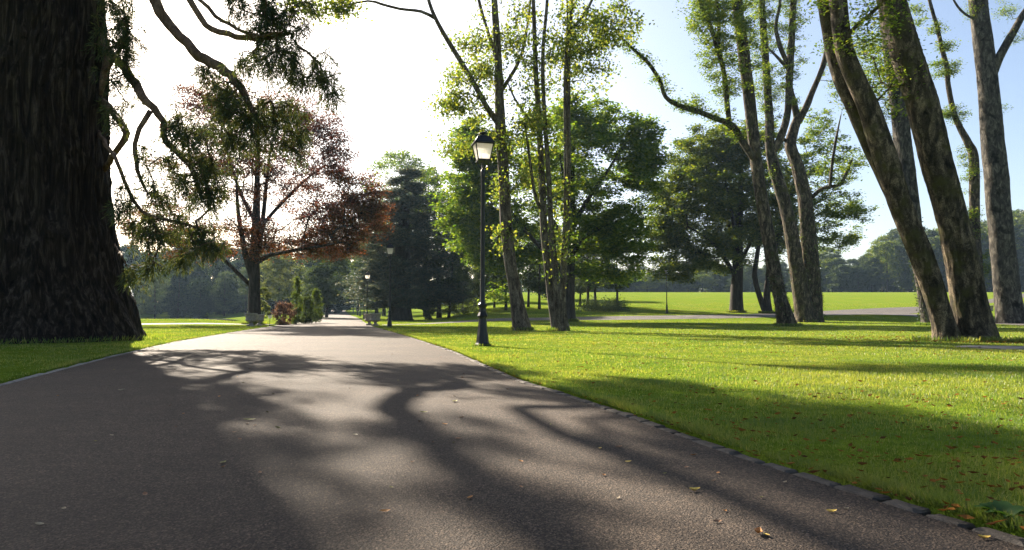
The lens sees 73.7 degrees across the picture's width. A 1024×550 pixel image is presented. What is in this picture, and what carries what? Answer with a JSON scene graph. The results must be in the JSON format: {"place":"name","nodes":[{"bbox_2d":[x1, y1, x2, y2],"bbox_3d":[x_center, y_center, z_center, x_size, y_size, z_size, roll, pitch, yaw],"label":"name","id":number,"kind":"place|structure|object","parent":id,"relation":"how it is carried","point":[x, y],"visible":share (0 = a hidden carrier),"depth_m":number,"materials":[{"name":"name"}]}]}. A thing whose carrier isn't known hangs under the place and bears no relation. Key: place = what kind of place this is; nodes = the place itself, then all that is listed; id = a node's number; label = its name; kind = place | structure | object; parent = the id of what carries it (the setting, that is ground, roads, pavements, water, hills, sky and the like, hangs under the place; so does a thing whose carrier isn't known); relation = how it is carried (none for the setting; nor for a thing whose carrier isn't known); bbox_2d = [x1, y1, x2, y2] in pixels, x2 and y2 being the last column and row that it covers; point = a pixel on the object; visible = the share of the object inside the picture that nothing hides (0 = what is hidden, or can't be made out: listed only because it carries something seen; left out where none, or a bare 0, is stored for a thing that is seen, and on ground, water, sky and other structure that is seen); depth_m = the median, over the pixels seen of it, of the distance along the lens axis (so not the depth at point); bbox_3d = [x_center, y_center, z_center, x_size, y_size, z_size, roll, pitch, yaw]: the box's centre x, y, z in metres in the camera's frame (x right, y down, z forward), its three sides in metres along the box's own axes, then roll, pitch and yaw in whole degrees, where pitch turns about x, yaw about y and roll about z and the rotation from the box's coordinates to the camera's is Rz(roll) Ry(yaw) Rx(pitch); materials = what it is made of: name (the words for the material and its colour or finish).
{"place":"outdoors","nodes":[
{"label":"outdoors","id":0,"kind":"place"},
{"bbox_2d":[142,323,287,324],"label":"path","id":1,"kind":"structure","parent":0,"point":[195,323],"depth_m":53.66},
{"bbox_2d":[0,310,1023,549],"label":"road","id":2,"kind":"structure","parent":0,"point":[326,478],"depth_m":3.49,"materials":[{"name":"asphalt"}]},
{"bbox_2d":[0,292,1023,537],"bbox_3d":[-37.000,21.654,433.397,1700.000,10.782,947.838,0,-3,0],"label":"ground","id":3,"kind":"structure","parent":0,"point":[720,300],"depth_m":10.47,"materials":[{"name":"plant"}]},
{"bbox_2d":[123,249,143,308],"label":"pond tree","id":4,"kind":"object","parent":3,"relation":"on","point":[129,258],"visible":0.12,"depth_m":170.93,"materials":[{"name":"green plant"}]},
{"bbox_2d":[0,325,276,385],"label":"kerb","id":5,"kind":"structure","parent":3,"relation":"on","point":[27,377],"depth_m":11.24,"materials":[{"name":"concrete"}]},
{"bbox_2d":[130,280,148,314],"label":"pond tree","id":6,"kind":"object","parent":3,"relation":"on","point":[145,297],"visible":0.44,"depth_m":145.71,"materials":[{"name":"green plant"}]},
{"bbox_2d":[130,251,171,313],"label":"pond tree","id":7,"kind":"object","parent":3,"relation":"on","point":[143,261],"visible":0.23,"depth_m":164.95,"materials":[{"name":"green plant"}]},
{"bbox_2d":[139,273,172,318],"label":"pond tree","id":8,"kind":"object","parent":3,"relation":"on","point":[149,307],"visible":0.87,"depth_m":146.58,"materials":[{"name":"green plant"}]},
{"bbox_2d":[155,251,191,306],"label":"pond tree","id":9,"kind":"object","parent":3,"relation":"on","point":[165,288],"visible":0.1,"depth_m":163.78,"materials":[{"name":"green plant"}]},
{"bbox_2d":[0,0,349,343],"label":"giant sequoia","id":10,"kind":"object","parent":3,"relation":"on","point":[64,273],"visible":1,"depth_m":19.36,"materials":[{"name":"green plant"}]},
{"bbox_2d":[163,270,191,317],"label":"pond tree","id":11,"kind":"object","parent":3,"relation":"on","point":[177,303],"visible":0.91,"depth_m":153.34,"materials":[{"name":"green plant"}]},
{"bbox_2d":[166,260,208,314],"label":"pond tree","id":12,"kind":"object","parent":3,"relation":"on","point":[198,273],"visible":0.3,"depth_m":162.37,"materials":[{"name":"green plant"}]},
{"bbox_2d":[184,278,213,318],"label":"pond tree","id":13,"kind":"object","parent":3,"relation":"on","point":[203,309],"visible":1,"depth_m":149.65,"materials":[{"name":"green plant"}]},
{"bbox_2d":[196,256,223,311],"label":"pond tree","id":14,"kind":"object","parent":3,"relation":"on","point":[205,277],"visible":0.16,"depth_m":171.82,"materials":[{"name":"green plant"}]},
{"bbox_2d":[209,271,239,315],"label":"pond tree","id":15,"kind":"object","parent":3,"relation":"on","point":[221,306],"visible":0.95,"depth_m":154.23,"materials":[{"name":"green plant"}]},
{"bbox_2d":[207,261,242,314],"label":"pond tree","id":16,"kind":"object","parent":3,"relation":"on","point":[217,268],"visible":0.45,"depth_m":162.16,"materials":[{"name":"green plant"}]},
{"bbox_2d":[218,260,247,312],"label":"pond tree","id":17,"kind":"object","parent":3,"relation":"on","point":[239,264],"visible":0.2,"depth_m":171.03,"materials":[{"name":"green plant"}]},
{"bbox_2d":[231,267,260,312],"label":"pond tree","id":18,"kind":"object","parent":3,"relation":"on","point":[245,306],"visible":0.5,"depth_m":149.58,"materials":[{"name":"green plant"}]},
{"bbox_2d":[244,313,257,325],"bbox_3d":[-18.700,3.186,48.897,0.890,0.966,0.890,0,-3,0],"label":"stone urn","id":19,"kind":"object","parent":3,"relation":"on","point":[250,318],"visible":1,"depth_m":48.64,"materials":[{"name":"grey stone"}]},
{"bbox_2d":[115,71,397,321],"bbox_3d":[-21.064,-6.020,56.084,22.163,20.704,15.977,2,-4,-28],"label":"copper beech","id":20,"kind":"object","parent":3,"relation":"on","point":[342,223],"visible":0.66,"depth_m":55.36,"materials":[{"name":"brown plant"}]},
{"bbox_2d":[260,285,271,319],"bbox_3d":[-21.883,2.655,59.933,1.581,3.537,1.244,1,-3,-13],"label":"green shrub","id":21,"kind":"object","parent":3,"relation":"on","point":[263,290],"visible":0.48,"depth_m":59.91,"materials":[{"name":"green plant"}]},
{"bbox_2d":[260,250,288,313],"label":"pond tree","id":22,"kind":"object","parent":3,"relation":"on","point":[273,304],"visible":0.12,"depth_m":161.00,"materials":[{"name":"green plant"}]},
{"bbox_2d":[248,252,307,314],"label":"willow tree","id":23,"kind":"object","parent":3,"relation":"on","point":[276,280],"visible":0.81,"depth_m":123.67,"materials":[{"name":"green plant"}]},
{"bbox_2d":[270,301,296,324],"bbox_3d":[-18.604,3.244,55.875,2.103,2.338,2.038,3,-4,-37],"label":"red shrub","id":24,"kind":"object","parent":3,"relation":"on","point":[280,307],"visible":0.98,"depth_m":55.61,"materials":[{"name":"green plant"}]},
{"bbox_2d":[281,258,307,312],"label":"pond tree","id":25,"kind":"object","parent":3,"relation":"on","point":[290,270],"visible":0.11,"depth_m":164.45,"materials":[{"name":"green plant"}]},
{"bbox_2d":[289,276,304,324],"bbox_3d":[-18.269,2.175,57.932,1.348,4.297,1.291,-2,-4,36],"label":"cypress","id":26,"kind":"object","parent":3,"relation":"on","point":[297,298],"visible":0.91,"depth_m":57.88,"materials":[{"name":"green plant"}]},
{"bbox_2d":[298,294,316,323],"bbox_3d":[-18.744,3.180,61.992,2.159,2.923,1.854,0,-3,0],"label":"green shrub","id":27,"kind":"object","parent":3,"relation":"on","point":[306,318],"visible":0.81,"depth_m":61.78,"materials":[{"name":"green plant"}]},
{"bbox_2d":[307,288,324,322],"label":"green shrub","id":28,"kind":"object","parent":3,"relation":"on","point":[317,298],"visible":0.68,"depth_m":65.83,"materials":[{"name":"green plant"}]},
{"bbox_2d":[300,264,337,307],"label":"avenue tree","id":29,"kind":"object","parent":3,"relation":"on","point":[327,287],"visible":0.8,"depth_m":103.06,"materials":[{"name":"green plant"}]},
{"bbox_2d":[301,240,354,317],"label":"avenue tree","id":30,"kind":"object","parent":3,"relation":"on","point":[340,264],"visible":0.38,"depth_m":107.29,"materials":[{"name":"green plant"}]},
{"bbox_2d":[310,257,348,312],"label":"pond tree","id":31,"kind":"object","parent":3,"relation":"on","point":[336,308],"visible":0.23,"depth_m":168.94,"materials":[{"name":"green plant"}]},
{"bbox_2d":[331,255,355,311],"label":"pond tree","id":32,"kind":"object","parent":3,"relation":"on","point":[347,306],"visible":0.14,"depth_m":192.96,"materials":[{"name":"green plant"}]},
{"bbox_2d":[369,313,381,325],"bbox_3d":[-10.080,3.276,50.395,0.890,0.966,0.890,0,-3,0],"label":"stone urn","id":33,"kind":"object","parent":3,"relation":"on","point":[375,318],"visible":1,"depth_m":50.12,"materials":[{"name":"grey stone"}]},
{"bbox_2d":[348,224,410,315],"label":"avenue tree","id":34,"kind":"object","parent":3,"relation":"on","point":[355,261],"visible":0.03,"depth_m":127.35,"materials":[{"name":"green plant"}]},
{"bbox_2d":[386,243,393,326],"bbox_3d":[-7.961,0.657,44.539,0.524,5.535,0.524,0,-3,-6],"label":"street lamp","id":35,"kind":"object","parent":3,"relation":"on","point":[390,249],"visible":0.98,"depth_m":44.48,"materials":[{"name":"black metal"}]},
{"bbox_2d":[360,146,440,229],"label":"ash tree","id":36,"kind":"object","parent":3,"relation":"on","point":[395,157],"visible":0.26,"depth_m":104.14,"materials":[{"name":"green plant"}]},
{"bbox_2d":[332,165,476,319],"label":"cedar tree","id":37,"kind":"object","parent":3,"relation":"on","point":[406,276],"visible":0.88,"depth_m":84.23,"materials":[{"name":"green plant"}]},
{"bbox_2d":[276,0,549,330],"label":"lime tree","id":38,"kind":"object","parent":3,"relation":"on","point":[519,314],"visible":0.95,"depth_m":35.22,"materials":[{"name":"green plant"}]},
{"bbox_2d":[410,165,446,316],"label":"ash tree","id":39,"kind":"object","parent":3,"relation":"on","point":[435,177],"visible":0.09,"depth_m":111.78,"materials":[{"name":"green plant"}]},
{"bbox_2d":[421,298,436,319],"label":"green shrub","id":40,"kind":"object","parent":3,"relation":"on","point":[429,312],"visible":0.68,"depth_m":83.71,"materials":[{"name":"green plant"}]},
{"bbox_2d":[409,187,468,317],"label":"ash tree","id":41,"kind":"object","parent":3,"relation":"on","point":[438,315],"visible":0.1,"depth_m":89.41,"materials":[{"name":"green plant"}]},
{"bbox_2d":[430,231,471,317],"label":"dark tree","id":42,"kind":"object","parent":3,"relation":"on","point":[450,264],"visible":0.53,"depth_m":85.75,"materials":[{"name":"green plant"}]},
{"bbox_2d":[441,296,479,316],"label":"green shrub","id":43,"kind":"object","parent":3,"relation":"on","point":[466,308],"visible":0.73,"depth_m":91.41,"materials":[{"name":"green plant"}]},
{"bbox_2d":[454,251,479,303],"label":"dark tree","id":44,"kind":"object","parent":3,"relation":"on","point":[470,275],"visible":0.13,"depth_m":100.05,"materials":[{"name":"green plant"}]},
{"bbox_2d":[461,239,501,305],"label":"ash tree","id":45,"kind":"object","parent":3,"relation":"on","point":[473,287],"visible":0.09,"depth_m":123.30,"materials":[{"name":"green plant"}]},
{"bbox_2d":[467,255,497,297],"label":"dark tree","id":46,"kind":"object","parent":3,"relation":"on","point":[475,272],"visible":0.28,"depth_m":91.70,"materials":[{"name":"green plant"}]},
{"bbox_2d":[471,132,494,345],"bbox_3d":[-0.748,-0.948,17.487,0.524,5.535,0.524,1,-4,-14],"label":"street lamp","id":47,"kind":"object","parent":3,"relation":"on","point":[482,145],"visible":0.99,"depth_m":17.42,"materials":[{"name":"black metal"}]},
{"bbox_2d":[478,245,524,309],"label":"dark tree","id":48,"kind":"object","parent":3,"relation":"on","point":[505,289],"visible":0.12,"depth_m":89.76,"materials":[{"name":"green plant"}]},
{"bbox_2d":[517,234,549,306],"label":"dark tree","id":49,"kind":"object","parent":3,"relation":"on","point":[521,276],"visible":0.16,"depth_m":94.88,"materials":[{"name":"green plant"}]},
{"bbox_2d":[521,218,559,308],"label":"dark tree","id":50,"kind":"object","parent":3,"relation":"on","point":[538,284],"visible":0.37,"depth_m":91.14,"materials":[{"name":"green plant"}]},
{"bbox_2d":[522,238,578,298],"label":"ash tree","id":51,"kind":"object","parent":3,"relation":"on","point":[544,295],"visible":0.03,"depth_m":129.53,"materials":[{"name":"green plant"}]},
{"bbox_2d":[424,90,678,318],"bbox_3d":[3.415,-6.115,62.195,22.069,21.175,16.892,2,-4,-26],"label":"maple tree","id":52,"kind":"object","parent":3,"relation":"on","point":[642,164],"visible":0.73,"depth_m":60.81,"materials":[{"name":"green plant"}]},
{"bbox_2d":[495,0,657,330],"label":"lime tree","id":53,"kind":"object","parent":3,"relation":"on","point":[570,51],"visible":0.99,"depth_m":34.33,"materials":[{"name":"green plant"}]},
{"bbox_2d":[575,253,592,305],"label":"dark tree","id":54,"kind":"object","parent":3,"relation":"on","point":[581,290],"visible":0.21,"depth_m":96.54,"materials":[{"name":"green plant"}]},
{"bbox_2d":[153,270,1023,311],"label":"woodland","id":55,"kind":"object","parent":3,"relation":"on","point":[824,285],"visible":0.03,"depth_m":312.97,"materials":[{"name":"green plant"}]},
{"bbox_2d":[575,213,612,306],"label":"dark tree","id":56,"kind":"object","parent":3,"relation":"on","point":[581,282],"visible":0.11,"depth_m":91.79,"materials":[{"name":"green plant"}]},
{"bbox_2d":[577,254,613,302],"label":"dark tree","id":57,"kind":"object","parent":3,"relation":"on","point":[597,285],"visible":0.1,"depth_m":98.81,"materials":[{"name":"green plant"}]},
{"bbox_2d":[575,294,629,311],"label":"green shrub","id":58,"kind":"object","parent":3,"relation":"on","point":[611,304],"visible":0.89,"depth_m":86.73,"materials":[{"name":"green plant"}]},
{"bbox_2d":[597,232,638,306],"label":"dark tree","id":59,"kind":"object","parent":3,"relation":"on","point":[616,289],"visible":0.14,"depth_m":89.94,"materials":[{"name":"green plant"}]},
{"bbox_2d":[621,276,644,291],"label":"tree","id":60,"kind":"object","parent":3,"relation":"on","point":[633,288],"visible":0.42,"depth_m":240.36,"materials":[{"name":"green plant"}]},
{"bbox_2d":[634,275,661,291],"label":"tree","id":61,"kind":"object","parent":3,"relation":"on","point":[647,285],"visible":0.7,"depth_m":242.14,"materials":[{"name":"green plant"}]},
{"bbox_2d":[644,282,667,291],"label":"tree","id":62,"kind":"object","parent":3,"relation":"on","point":[654,289],"visible":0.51,"depth_m":245.45,"materials":[{"name":"green plant"}]},
{"bbox_2d":[659,277,689,291],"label":"tree","id":63,"kind":"object","parent":3,"relation":"on","point":[678,287],"visible":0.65,"depth_m":241.94,"materials":[{"name":"green plant"}]},
{"bbox_2d":[675,273,701,291],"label":"tree","id":64,"kind":"object","parent":3,"relation":"on","point":[689,289],"visible":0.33,"depth_m":246.37,"materials":[{"name":"green plant"}]},
{"bbox_2d":[370,325,1023,546],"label":"kerb","id":65,"kind":"structure","parent":3,"relation":"on","point":[926,512],"depth_m":3.35,"materials":[{"name":"stone"}]},
{"bbox_2d":[689,274,717,291],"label":"tree","id":66,"kind":"object","parent":3,"relation":"on","point":[708,281],"visible":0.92,"depth_m":241.66,"materials":[{"name":"green plant"}]},
{"bbox_2d":[613,0,797,324],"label":"hornbeam tree","id":67,"kind":"object","parent":3,"relation":"on","point":[710,14],"visible":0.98,"depth_m":45.18,"materials":[{"name":"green plant"}]},
{"bbox_2d":[412,325,1023,529],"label":"leaf litter","id":68,"kind":"object","parent":3,"relation":"on","point":[925,475],"visible":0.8,"depth_m":4.17,"materials":[{"name":"plant"}]},
{"bbox_2d":[708,268,730,291],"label":"tree","id":69,"kind":"object","parent":3,"relation":"on","point":[720,281],"visible":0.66,"depth_m":246.25,"materials":[{"name":"green plant"}]},
{"bbox_2d":[639,118,819,312],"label":"oak tree","id":70,"kind":"object","parent":3,"relation":"on","point":[704,171],"visible":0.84,"depth_m":82.24,"materials":[{"name":"green plant"}]},
{"bbox_2d":[724,277,751,291],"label":"tree","id":71,"kind":"object","parent":3,"relation":"on","point":[745,289],"visible":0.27,"depth_m":237.46,"materials":[{"name":"green plant"}]},
{"bbox_2d":[743,265,765,291],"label":"tree","id":72,"kind":"object","parent":3,"relation":"on","point":[747,272],"visible":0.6,"depth_m":246.46,"materials":[{"name":"green plant"}]},
{"bbox_2d":[743,0,814,321],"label":"hornbeam tree","id":73,"kind":"object","parent":3,"relation":"on","point":[802,304],"visible":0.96,"depth_m":59.80,"materials":[{"name":"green plant"}]},
{"bbox_2d":[749,106,883,311],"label":"oak tree","id":74,"kind":"object","parent":3,"relation":"on","point":[856,210],"visible":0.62,"depth_m":81.75,"materials":[{"name":"green plant"}]},
{"bbox_2d":[818,251,832,291],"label":"tree","id":75,"kind":"object","parent":3,"relation":"on","point":[822,254],"visible":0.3,"depth_m":253.94,"materials":[{"name":"green plant"}]},
{"bbox_2d":[820,257,845,291],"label":"tree","id":76,"kind":"object","parent":3,"relation":"on","point":[833,262],"visible":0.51,"depth_m":250.41,"materials":[{"name":"green plant"}]},
{"bbox_2d":[784,18,885,321],"bbox_3d":[29.631,-9.689,60.986,10.935,28.301,5.547,2,-4,-28],"label":"hornbeam tree","id":77,"kind":"object","parent":3,"relation":"on","point":[808,237],"visible":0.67,"depth_m":59.97,"materials":[{"name":"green plant"}]},
{"bbox_2d":[824,253,847,291],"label":"tree","id":78,"kind":"object","parent":3,"relation":"on","point":[832,255],"visible":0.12,"depth_m":255.49,"materials":[{"name":"green plant"}]},
{"bbox_2d":[824,264,859,291],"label":"tree","id":79,"kind":"object","parent":3,"relation":"on","point":[841,284],"visible":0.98,"depth_m":239.63,"materials":[{"name":"green plant"}]},
{"bbox_2d":[841,266,872,291],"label":"tree","id":80,"kind":"object","parent":3,"relation":"on","point":[864,273],"visible":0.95,"depth_m":237.13,"materials":[{"name":"green plant"}]},
{"bbox_2d":[855,257,892,291],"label":"tree","id":81,"kind":"object","parent":3,"relation":"on","point":[877,279],"visible":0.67,"depth_m":241.84,"materials":[{"name":"green plant"}]},
{"bbox_2d":[792,0,962,341],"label":"hornbeam tree","id":82,"kind":"object","parent":3,"relation":"on","point":[857,95],"visible":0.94,"depth_m":20.66,"materials":[{"name":"green plant"}]},
{"bbox_2d":[863,244,894,291],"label":"tree","id":83,"kind":"object","parent":3,"relation":"on","point":[868,253],"visible":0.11,"depth_m":256.52,"materials":[{"name":"green plant"}]},
{"bbox_2d":[864,234,899,252],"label":"tree","id":84,"kind":"object","parent":3,"relation":"on","point":[884,237],"visible":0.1,"depth_m":290.18,"materials":[{"name":"green plant"}]},
{"bbox_2d":[869,240,904,291],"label":"tree","id":85,"kind":"object","parent":3,"relation":"on","point":[895,264],"visible":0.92,"depth_m":242.03,"materials":[{"name":"green plant"}]},
{"bbox_2d":[853,19,929,323],"bbox_3d":[26.355,-11.717,49.579,11.120,31.334,6.066,0,-3,0],"label":"hornbeam tree","id":86,"kind":"object","parent":3,"relation":"on","point":[901,135],"visible":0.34,"depth_m":48.77,"materials":[{"name":"grey plant"}]},
{"bbox_2d":[880,243,902,291],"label":"tree","id":87,"kind":"object","parent":3,"relation":"on","point":[894,288],"visible":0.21,"depth_m":262.05,"materials":[{"name":"green plant"}]},
{"bbox_2d":[883,228,912,291],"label":"tree","id":88,"kind":"object","parent":3,"relation":"on","point":[892,233],"visible":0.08,"depth_m":284.43,"materials":[{"name":"green plant"}]},
{"bbox_2d":[892,237,915,291],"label":"tree","id":89,"kind":"object","parent":3,"relation":"on","point":[905,279],"visible":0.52,"depth_m":241.74,"materials":[{"name":"green plant"}]},
{"bbox_2d":[928,237,946,287],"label":"tree","id":90,"kind":"object","parent":3,"relation":"on","point":[935,249],"visible":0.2,"depth_m":239.53,"materials":[{"name":"green plant"}]},
{"bbox_2d":[876,0,1000,340],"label":"hornbeam tree","id":91,"kind":"object","parent":3,"relation":"on","point":[970,307],"visible":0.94,"depth_m":20.50,"materials":[{"name":"brown plant"}]},
{"bbox_2d":[931,236,945,277],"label":"tree","id":92,"kind":"object","parent":3,"relation":"on","point":[935,244],"visible":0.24,"depth_m":239.16,"materials":[{"name":"green plant"}]},
{"bbox_2d":[908,0,991,287],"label":"hornbeam tree","id":93,"kind":"object","parent":3,"relation":"on","point":[973,170],"visible":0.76,"depth_m":61.56,"materials":[{"name":"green plant"}]},
{"bbox_2d":[981,232,992,288],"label":"tree","id":94,"kind":"object","parent":3,"relation":"on","point":[985,240],"visible":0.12,"depth_m":247.54,"materials":[{"name":"green plant"}]},
{"bbox_2d":[953,0,1023,323],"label":"hornbeam tree","id":95,"kind":"object","parent":3,"relation":"on","point":[1007,291],"visible":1,"depth_m":54.01,"materials":[{"name":"grey plant"}]},
{"bbox_2d":[955,345,1023,349],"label":"stone slab","id":96,"kind":"structure","parent":3,"relation":"on","point":[996,347],"depth_m":15.88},
{"bbox_2d":[974,500,1023,518],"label":"weed plant","id":97,"kind":"object","parent":3,"relation":"on","point":[1005,506],"visible":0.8,"depth_m":2.60,"materials":[{"name":"green plant"}]},
{"bbox_2d":[986,217,1023,272],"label":"tree","id":98,"kind":"object","parent":3,"relation":"on","point":[1015,219],"visible":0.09,"depth_m":243.47,"materials":[{"name":"green plant"}]},
{"bbox_2d":[1015,217,1023,286],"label":"tree","id":99,"kind":"object","parent":3,"relation":"on","point":[1020,251],"visible":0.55,"depth_m":241.64,"materials":[{"name":"green plant"}]},
{"bbox_2d":[0,310,1023,345],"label":"grass","id":100,"kind":"structure","parent":0,"point":[912,337],"depth_m":20.30,"materials":[{"name":"plant"}]},
{"bbox_2d":[106,0,1023,306],"label":"sky","id":101,"kind":"structure","parent":0,"point":[388,64],"materials":[{"name":"white"}]},
{"bbox_2d":[382,307,919,324],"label":"path","id":102,"kind":"structure","parent":0,"point":[842,312],"depth_m":69.93,"materials":[{"name":"asphalt"}]},
{"bbox_2d":[853,312,1023,324],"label":"path","id":103,"kind":"structure","parent":0,"point":[894,313],"depth_m":80.38,"materials":[{"name":"asphalt"}]},
{"bbox_2d":[865,293,1023,311],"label":"path","id":104,"kind":"structure","parent":0,"point":[906,308],"depth_m":88.92,"materials":[{"name":"asphalt"}]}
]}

